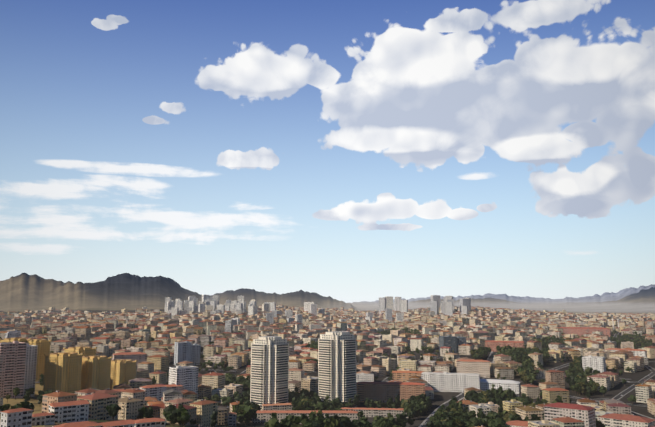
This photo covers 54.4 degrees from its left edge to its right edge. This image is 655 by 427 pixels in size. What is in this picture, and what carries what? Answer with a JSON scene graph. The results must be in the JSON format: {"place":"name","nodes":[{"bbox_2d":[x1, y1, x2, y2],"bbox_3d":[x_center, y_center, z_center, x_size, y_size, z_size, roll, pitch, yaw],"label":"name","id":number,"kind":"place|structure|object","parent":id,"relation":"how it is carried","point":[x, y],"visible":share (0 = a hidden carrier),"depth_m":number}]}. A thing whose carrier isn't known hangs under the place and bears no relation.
{"place":"outdoors","nodes":[
{"label":"outdoors","id":0,"kind":"place"},
{"bbox_2d":[4,335,355,408],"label":"tower building","id":1,"kind":"structure","parent":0,"point":[254,371],"depth_m":836.95},
{"bbox_2d":[0,273,654,426],"bbox_3d":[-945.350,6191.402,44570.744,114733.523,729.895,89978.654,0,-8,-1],"label":"ground","id":2,"kind":"structure","parent":0,"point":[21,292],"depth_m":7380.25},
{"bbox_2d":[0,311,652,426],"bbox_3d":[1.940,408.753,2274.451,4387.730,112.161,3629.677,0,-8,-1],"label":"trees","id":3,"kind":"object","parent":2,"relation":"on","point":[452,413],"depth_m":803.60},
{"bbox_2d":[0,294,654,426],"bbox_3d":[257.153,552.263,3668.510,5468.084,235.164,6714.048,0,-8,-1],"label":"buildings","id":4,"kind":"structure","parent":2,"relation":"on","point":[19,364],"depth_m":1104.44},
{"bbox_2d":[0,306,654,426],"bbox_3d":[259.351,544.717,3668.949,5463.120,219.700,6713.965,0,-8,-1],"label":"city roofs","id":5,"kind":"structure","parent":2,"relation":"on","point":[99,394],"depth_m":1103.95},
{"bbox_2d":[37,352,649,426],"bbox_3d":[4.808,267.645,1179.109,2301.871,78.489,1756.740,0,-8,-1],"label":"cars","id":6,"kind":"object","parent":2,"relation":"on","point":[386,380],"visible":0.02,"depth_m":899.76},
{"bbox_2d":[0,0,654,302],"label":"sky","id":7,"kind":"structure","parent":0,"point":[348,151]},
{"bbox_2d":[35,324,654,426],"bbox_3d":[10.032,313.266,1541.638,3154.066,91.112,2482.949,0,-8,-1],"label":"roads","id":8,"kind":"structure","parent":0,"point":[460,396],"depth_m":943.83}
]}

